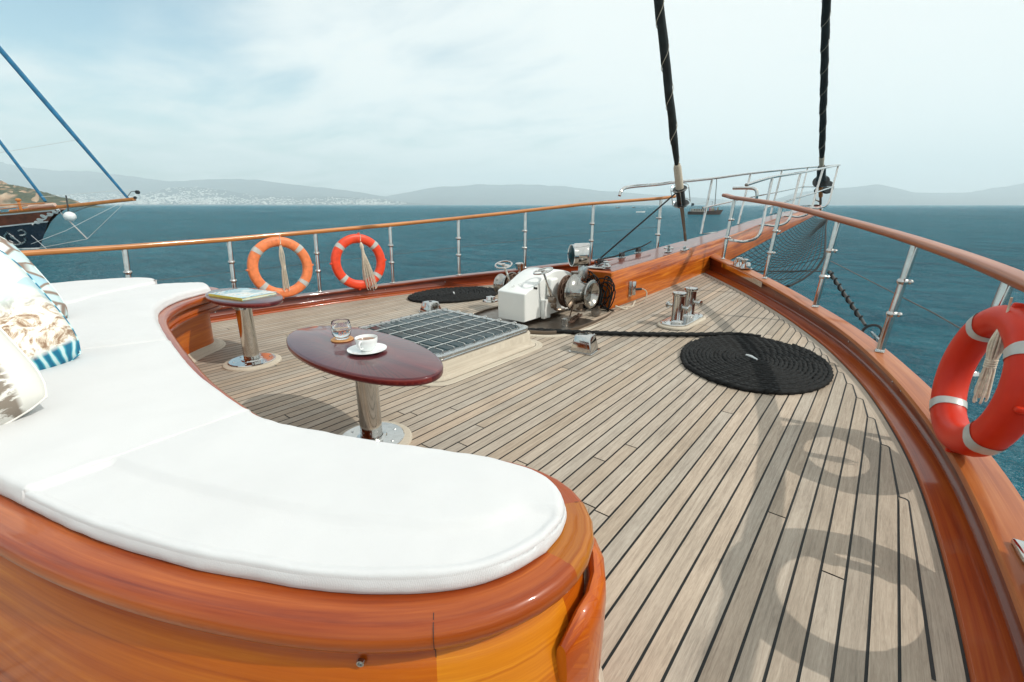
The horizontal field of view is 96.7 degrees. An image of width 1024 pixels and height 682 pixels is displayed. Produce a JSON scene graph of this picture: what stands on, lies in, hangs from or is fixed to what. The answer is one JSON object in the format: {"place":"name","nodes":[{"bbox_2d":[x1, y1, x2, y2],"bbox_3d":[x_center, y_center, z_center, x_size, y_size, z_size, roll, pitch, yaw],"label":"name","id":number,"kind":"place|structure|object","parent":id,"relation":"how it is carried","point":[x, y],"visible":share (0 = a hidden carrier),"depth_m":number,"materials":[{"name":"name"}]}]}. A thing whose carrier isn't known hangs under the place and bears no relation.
{"place":"outdoors","nodes":[
{"label":"outdoors","id":0,"kind":"place"},
{"bbox_2d":[0,180,104,207],"bbox_3d":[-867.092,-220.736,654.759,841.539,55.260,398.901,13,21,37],"label":"headland","id":1,"kind":"structure","parent":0,"point":[9,193],"depth_m":540.07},
{"bbox_2d":[0,162,412,202],"bbox_3d":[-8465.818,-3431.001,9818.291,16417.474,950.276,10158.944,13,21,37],"label":"hills","id":2,"kind":"structure","parent":0,"point":[55,182],"depth_m":8114.67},
{"bbox_2d":[59,187,432,204],"bbox_3d":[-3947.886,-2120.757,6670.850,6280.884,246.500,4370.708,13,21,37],"label":"hills","id":3,"kind":"structure","parent":0,"point":[175,191],"depth_m":6168.84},
{"bbox_2d":[62,187,405,204],"bbox_3d":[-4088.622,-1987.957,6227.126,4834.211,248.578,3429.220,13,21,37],"label":"town buildings","id":4,"kind":"structure","parent":3,"relation":"on","point":[209,199],"depth_m":5991.47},
{"bbox_2d":[0,205,1023,499],"bbox_3d":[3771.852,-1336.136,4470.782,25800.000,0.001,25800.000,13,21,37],"label":"water","id":5,"kind":"structure","parent":0,"point":[950,291],"depth_m":34.98,"materials":[{"name":"blue liquid"}]},
{"bbox_2d":[0,46,139,248],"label":"wooden sailing boat","id":6,"kind":"object","parent":5,"relation":"on","point":[24,228],"visible":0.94,"depth_m":31.94,"materials":[{"name":"blue paint"}]},
{"bbox_2d":[63,195,76,220],"bbox_3d":[-31.207,-9.297,31.917,0.849,1.765,0.674,7,18,22],"label":"fender","id":7,"kind":"object","parent":6,"relation":"hanging from","point":[69,216],"visible":1,"depth_m":31.91,"materials":[{"name":"white plastic"}]},
{"bbox_2d":[688,201,722,214],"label":"tour boat","id":8,"kind":"object","parent":5,"relation":"on","point":[699,212],"visible":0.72,"depth_m":146.37,"materials":[{"name":"grey wood"}]},
{"bbox_2d":[0,0,1023,199],"label":"sky","id":9,"kind":"structure","parent":0,"point":[374,97],"materials":[{"name":"white"}]},
{"bbox_2d":[386,184,759,204],"bbox_3d":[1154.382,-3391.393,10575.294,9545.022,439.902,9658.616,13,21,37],"label":"hills","id":10,"kind":"structure","parent":0,"point":[509,194],"depth_m":8781.63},
{"bbox_2d":[194,273,969,681],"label":"deck","id":11,"kind":"structure","parent":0,"point":[748,537],"depth_m":1.87,"materials":[{"name":"brown wood"}]},
{"bbox_2d":[205,288,282,371],"bbox_3d":[-1.910,-0.098,3.266,0.820,0.466,0.442,13,21,37],"label":"pedestal table","id":12,"kind":"object","parent":11,"relation":"on","point":[251,358],"visible":0.84,"depth_m":3.13,"materials":[{"name":"red wood"}]},
{"bbox_2d":[208,288,275,300],"bbox_3d":[-1.893,-0.332,3.202,0.369,0.017,0.258,8,19,26],"label":"magazine","id":13,"kind":"object","parent":12,"relation":"on","point":[241,294],"visible":1,"depth_m":3.17,"materials":[{"name":"white paper"}]},
{"bbox_2d":[0,287,605,681],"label":"bench seat","id":14,"kind":"object","parent":11,"relation":"on","point":[75,606],"visible":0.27,"depth_m":0.82,"materials":[{"name":"brown wood"}]},
{"bbox_2d":[0,340,250,505],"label":"cushion","id":15,"kind":"object","parent":14,"relation":"on","point":[99,405],"visible":0.84,"depth_m":1.34,"materials":[{"name":"white fabric"}]},
{"bbox_2d":[0,327,47,424],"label":"pillow","id":16,"kind":"object","parent":15,"relation":"on","point":[23,389],"visible":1,"depth_m":1.27,"materials":[{"name":"white fabric"}]},
{"bbox_2d":[0,250,80,369],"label":"pillow","id":17,"kind":"object","parent":15,"relation":"on","point":[36,326],"visible":0.7,"depth_m":1.68,"materials":[{"name":"fabric"}]},
{"bbox_2d":[65,282,210,349],"bbox_3d":[-2.663,-0.134,2.582,1.502,0.062,1.993,-8,19,-26],"label":"cushion","id":18,"kind":"object","parent":14,"relation":"on","point":[122,317],"visible":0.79,"depth_m":2.58,"materials":[{"name":"white fabric"}]},
{"bbox_2d":[0,236,68,317],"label":"pillow","id":19,"kind":"object","parent":18,"relation":"on","point":[17,255],"visible":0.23,"depth_m":2.35,"materials":[{"name":"white fabric"}]},
{"bbox_2d":[23,410,566,593],"bbox_3d":[-0.462,0.335,1.023,1.139,0.060,0.497,6,18,19],"label":"cushion","id":20,"kind":"object","parent":14,"relation":"on","point":[247,494],"visible":1,"depth_m":0.93,"materials":[{"name":"white fabric"}]},
{"bbox_2d":[286,326,442,444],"bbox_3d":[-0.689,0.251,2.100,1.049,0.466,0.453,13,21,37],"label":"pedestal table","id":21,"kind":"object","parent":11,"relation":"on","point":[399,362],"visible":0.81,"depth_m":1.99,"materials":[{"name":"red wood"}]},
{"bbox_2d":[331,336,353,342],"bbox_3d":[-0.800,-0.009,2.145,0.104,0.006,0.104,13,21,37],"label":"coaster","id":22,"kind":"object","parent":21,"relation":"on","point":[350,338],"visible":0.7,"depth_m":2.11,"materials":[{"name":"beige wood"}]},
{"bbox_2d":[331,319,351,339],"bbox_3d":[-0.800,-0.053,2.132,0.092,0.086,0.092,13,21,37],"label":"drinking glass","id":23,"kind":"object","parent":22,"relation":"on","point":[341,329],"visible":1,"depth_m":2.10,"materials":[{"name":"clear glass"}]},
{"bbox_2d":[347,343,386,354],"bbox_3d":[-0.628,0.038,1.975,0.167,0.014,0.167,13,21,37],"label":"saucer","id":24,"kind":"object","parent":21,"relation":"on","point":[378,348],"visible":0.76,"depth_m":1.97,"materials":[{"name":"white ceramic"}]},
{"bbox_2d":[354,334,377,351],"bbox_3d":[-0.633,0.013,1.962,0.096,0.059,0.111,13,21,37],"label":"coffee cup","id":25,"kind":"object","parent":24,"relation":"on","point":[366,342],"visible":1,"depth_m":1.94,"materials":[{"name":"white ceramic"}]},
{"bbox_2d":[210,257,617,322],"bbox_3d":[-1.740,0.692,4.800,10.769,2.680,1.863,-12,21,-36],"label":"bulwark","id":26,"kind":"object","parent":11,"relation":"attached to","point":[310,299],"visible":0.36,"depth_m":5.55,"materials":[{"name":"red wood"}]},
{"bbox_2d":[20,195,675,292],"bbox_3d":[-2.036,-0.915,4.473,10.508,1.102,1.323,-13,21,-36],"label":"guard rail","id":27,"kind":"object","parent":26,"relation":"on","point":[127,271],"visible":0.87,"depth_m":5.14,"materials":[{"name":"orange wood"}]},
{"bbox_2d":[246,235,313,298],"bbox_3d":[-2.438,-0.777,4.805,0.664,0.661,0.128,-14,22,-40],"label":"life ring","id":28,"kind":"object","parent":27,"relation":"hanging from","point":[258,249],"visible":0.91,"depth_m":4.76,"materials":[{"name":"orange plastic"}]},
{"bbox_2d":[279,235,289,291],"bbox_3d":[-2.395,-0.808,4.754,0.061,0.601,0.048,-12,20,-34],"label":"rope hank","id":29,"kind":"object","parent":28,"relation":"hanging from","point":[285,281],"visible":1,"depth_m":4.76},
{"bbox_2d":[329,233,385,289],"bbox_3d":[-1.792,-0.928,5.328,0.664,0.661,0.131,-13,21,-36],"label":"life ring","id":30,"kind":"object","parent":27,"relation":"hanging from","point":[342,244],"visible":0.96,"depth_m":5.26,"materials":[{"name":"orange plastic"}]},
{"bbox_2d":[359,232,376,289],"bbox_3d":[-1.691,-0.936,5.348,0.116,0.677,0.162,37,40,64],"label":"rope hank","id":31,"kind":"object","parent":30,"relation":"hanging from","point":[367,269],"visible":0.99,"depth_m":5.33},
{"bbox_2d":[515,262,523,272],"bbox_3d":[0.111,-0.988,6.456,0.140,0.252,0.139,13,21,37],"label":"capstan post","id":32,"kind":"object","parent":26,"relation":"on","point":[519,266],"visible":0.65,"depth_m":6.39,"materials":[{"name":"metal"}]},
{"bbox_2d":[418,300,440,312],"bbox_3d":[-0.848,-0.361,4.742,0.190,0.109,0.190,13,21,37],"label":"deck vent","id":33,"kind":"object","parent":11,"relation":"on","point":[429,305],"visible":0.77,"depth_m":4.70,"materials":[{"name":"metal"}]},
{"bbox_2d":[357,308,542,386],"bbox_3d":[-0.565,-0.039,3.552,1.268,0.186,1.238,13,21,37],"label":"deck hatch","id":34,"kind":"object","parent":11,"relation":"on","point":[461,345],"visible":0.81,"depth_m":3.36,"materials":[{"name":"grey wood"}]},
{"bbox_2d":[407,286,496,303],"bbox_3d":[-0.698,-0.566,5.525,0.824,0.066,1.110,56,57,70],"label":"rope mat","id":35,"kind":"object","parent":11,"relation":"on","point":[455,294],"visible":0.98,"depth_m":5.44,"materials":[{"name":"black fabric"}]},
{"bbox_2d":[483,296,497,301],"bbox_3d":[-0.246,-0.489,5.215,0.180,0.060,0.178,13,21,37],"label":"deck filler","id":36,"kind":"object","parent":11,"relation":"on","point":[490,299],"visible":0.98,"depth_m":5.17,"materials":[{"name":"metal"}]},
{"bbox_2d":[473,260,614,337],"bbox_3d":[0.298,-0.504,4.474,1.278,0.546,1.436,13,21,37],"label":"windlass","id":37,"kind":"object","parent":11,"relation":"on","point":[534,297],"visible":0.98,"depth_m":4.26,"materials":[{"name":"metal"}]},
{"bbox_2d":[568,243,590,311],"bbox_3d":[0.691,-0.644,4.628,0.244,0.698,0.261,-2,17,-6],"label":"searchlight","id":38,"kind":"object","parent":11,"relation":"on","point":[579,255],"visible":0.85,"depth_m":4.49,"materials":[{"name":"metal"}]},
{"bbox_2d":[568,332,599,355],"bbox_3d":[0.555,0.009,3.467,0.190,0.134,0.190,10,19,30],"label":"deck vent","id":39,"kind":"object","parent":11,"relation":"on","point":[584,343],"visible":1,"depth_m":3.41,"materials":[{"name":"metal"}]},
{"bbox_2d":[615,300,635,309],"bbox_3d":[1.236,-0.384,4.866,0.099,0.057,0.431,13,21,37],"label":"beige cord","id":40,"kind":"object","parent":11,"relation":"on","point":[624,307],"visible":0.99,"depth_m":4.82,"materials":[{"name":"fabric"}]},
{"bbox_2d":[528,328,760,336],"bbox_3d":[1.041,-0.069,3.845,1.993,0.056,0.103,2,17,7],"label":"mooring rope","id":41,"kind":"object","parent":11,"relation":"on","point":[649,334],"visible":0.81,"depth_m":3.81,"materials":[{"name":"black fabric"}]},
{"bbox_2d":[657,286,705,329],"bbox_3d":[1.595,-0.329,4.220,0.299,0.312,0.690,13,21,37],"label":"twin bollard","id":42,"kind":"object","parent":11,"relation":"on","point":[682,305],"visible":1,"depth_m":4.10,"materials":[{"name":"silver metal"}]},
{"bbox_2d":[584,204,822,308],"bbox_3d":[4.775,-2.124,8.905,0.419,1.074,11.717,14,22,40],"label":"bowsprit","id":43,"kind":"object","parent":11,"relation":"on","point":[651,271],"visible":0.64,"depth_m":5.96,"materials":[{"name":"orange wood"}]},
{"bbox_2d":[583,270,615,311],"bbox_3d":[0.884,-0.524,4.718,0.194,0.408,0.475,-15,22,-41],"label":"cable bundle","id":44,"kind":"object","parent":43,"relation":"hanging from","point":[601,294],"visible":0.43,"depth_m":4.64,"materials":[{"name":"black rubber"}]},
{"bbox_2d":[587,261,611,268],"bbox_3d":[0.944,-0.821,4.863,0.235,0.083,0.160,13,21,37],"label":"deck fairlead","id":45,"kind":"object","parent":43,"relation":"on","point":[606,265],"visible":0.98,"depth_m":4.82,"materials":[{"name":"metal"}]},
{"bbox_2d":[618,252,625,257],"bbox_3d":[1.324,-1.037,5.485,0.050,0.071,0.130,13,21,37],"label":"line cleat","id":46,"kind":"object","parent":43,"relation":"attached to","point":[622,255],"visible":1,"depth_m":5.46,"materials":[{"name":"metal"}]},
{"bbox_2d":[594,241,651,265],"bbox_3d":[1.377,-1.088,5.565,0.142,0.165,1.689,11,20,32],"label":"control line","id":47,"kind":"object","parent":43,"relation":"on","point":[599,261],"visible":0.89,"depth_m":5.30,"materials":[{"name":"black fabric"}]},
{"bbox_2d":[628,281,646,304],"bbox_3d":[1.375,-0.529,4.997,0.203,0.254,0.117,-4,17,-13],"label":"outlet box","id":48,"kind":"object","parent":43,"relation":"attached to","point":[632,289],"visible":0.95,"depth_m":4.97,"materials":[{"name":"metal"}]},
{"bbox_2d":[664,245,673,251],"bbox_3d":[2.004,-1.181,5.821,0.124,0.085,0.120,13,21,37],"label":"cleat","id":49,"kind":"object","parent":43,"relation":"on","point":[668,248],"visible":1,"depth_m":5.81,"materials":[{"name":"metal"}]},
{"bbox_2d":[654,0,690,250],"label":"furled sail","id":50,"kind":"object","parent":43,"relation":"attached to","point":[681,202],"visible":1,"depth_m":4.77,"materials":[{"name":"black fabric"}]},
{"bbox_2d":[600,191,677,257],"bbox_3d":[1.467,-1.340,5.188,1.150,0.725,0.018,-10,19,-30],"label":"furling line","id":51,"kind":"object","parent":50,"relation":"attached to","point":[617,243],"visible":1,"depth_m":5.17,"materials":[{"name":"black fabric"}]},
{"bbox_2d":[618,164,840,242],"bbox_3d":[5.306,-2.980,9.104,1.081,1.606,10.889,14,22,39],"label":"pulpit rail","id":52,"kind":"object","parent":43,"relation":"on","point":[748,183],"visible":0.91,"depth_m":8.10,"materials":[{"name":"metal"}]},
{"bbox_2d":[731,216,831,286],"bbox_3d":[6.711,-2.124,10.245,1.321,1.255,9.933,13,21,37],"label":"bowsprit net","id":53,"kind":"object","parent":43,"relation":"hanging from","point":[823,223],"visible":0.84,"depth_m":8.38,"materials":[{"name":"black fabric"}]},
{"bbox_2d":[812,0,833,204],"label":"furled sail","id":54,"kind":"object","parent":43,"relation":"attached to","point":[825,40],"visible":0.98,"depth_m":9.62,"materials":[{"name":"black fabric"}]},
{"bbox_2d":[680,335,833,395],"bbox_3d":[1.693,0.133,3.212,0.967,0.065,1.194,13,21,37],"label":"rope mat","id":55,"kind":"object","parent":11,"relation":"on","point":[761,365],"visible":1,"depth_m":3.08,"materials":[{"name":"black fabric"}]},
{"bbox_2d":[705,254,1023,681],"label":"bulwark","id":56,"kind":"object","parent":11,"relation":"attached to","point":[975,505],"visible":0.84,"depth_m":1.64,"materials":[{"name":"red wood"}]},
{"bbox_2d":[721,257,762,287],"bbox_3d":[2.940,-0.896,5.700,0.154,0.246,1.225,1,17,3],"label":"bow fairlead","id":57,"kind":"object","parent":56,"relation":"on","point":[740,262],"visible":1,"depth_m":5.75,"materials":[{"name":"metal"}]},
{"bbox_2d":[827,270,882,340],"bbox_3d":[2.876,-0.241,3.701,0.240,0.468,1.510,6,18,19],"label":"tackle","id":58,"kind":"object","parent":56,"relation":"attached to","point":[851,303],"visible":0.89,"depth_m":3.88,"materials":[{"name":"grey metal"}]},
{"bbox_2d":[721,194,1023,397],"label":"guard rail","id":59,"kind":"object","parent":56,"relation":"on","point":[1010,278],"visible":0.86,"depth_m":2.91,"materials":[{"name":"brown wood"}]},
{"bbox_2d":[732,186,758,198],"bbox_3d":[2.938,-1.862,5.728,0.042,0.165,0.328,-13,21,-38],"label":"grab tube","id":60,"kind":"object","parent":59,"relation":"attached to","point":[755,189],"visible":0.96,"depth_m":5.67,"materials":[{"name":"metal"}]},
{"bbox_2d":[831,261,1002,353],"bbox_3d":[3.069,-0.378,3.670,0.014,0.169,3.334,6,18,18],"label":"wire","id":61,"kind":"object","parent":59,"relation":"attached to","point":[904,298],"visible":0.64,"depth_m":3.36,"materials":[{"name":"silver metal"}]},
{"bbox_2d":[929,302,1023,456],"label":"life ring","id":62,"kind":"object","parent":59,"relation":"hanging from","point":[996,426],"visible":0.95,"depth_m":1.70,"materials":[{"name":"orange plastic"}]},
{"bbox_2d":[972,297,1012,403],"bbox_3d":[1.799,0.041,1.699,0.056,0.414,0.042,-5,18,-18],"label":"rope hank","id":63,"kind":"object","parent":62,"relation":"hanging from","point":[994,352],"visible":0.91,"depth_m":1.71,"materials":[{"name":"beige fabric"}]},
{"bbox_2d":[1011,539,1023,563],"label":"rail fitting","id":64,"kind":"object","parent":56,"relation":"on","point":[1018,545],"visible":1,"depth_m":1.30,"materials":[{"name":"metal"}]},
{"bbox_3d":[-3.357,-0.014,3.117,0.780,0.398,1.630,13,21,37],"label":"side bench","id":65,"kind":"object","parent":11,"relation":"on","visible":0},
{"bbox_2d":[50,277,156,303],"bbox_3d":[-3.262,-0.263,3.050,1.073,0.113,1.572,13,21,37],"label":"cushion","id":66,"kind":"object","parent":65,"relation":"on","point":[69,292],"visible":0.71,"depth_m":3.31,"materials":[{"name":"white fabric"}]},
{"bbox_2d":[760,183,1023,204],"bbox_3d":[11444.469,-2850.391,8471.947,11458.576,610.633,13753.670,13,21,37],"label":"hills","id":67,"kind":"structure","parent":0,"point":[876,194],"depth_m":7382.96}
]}

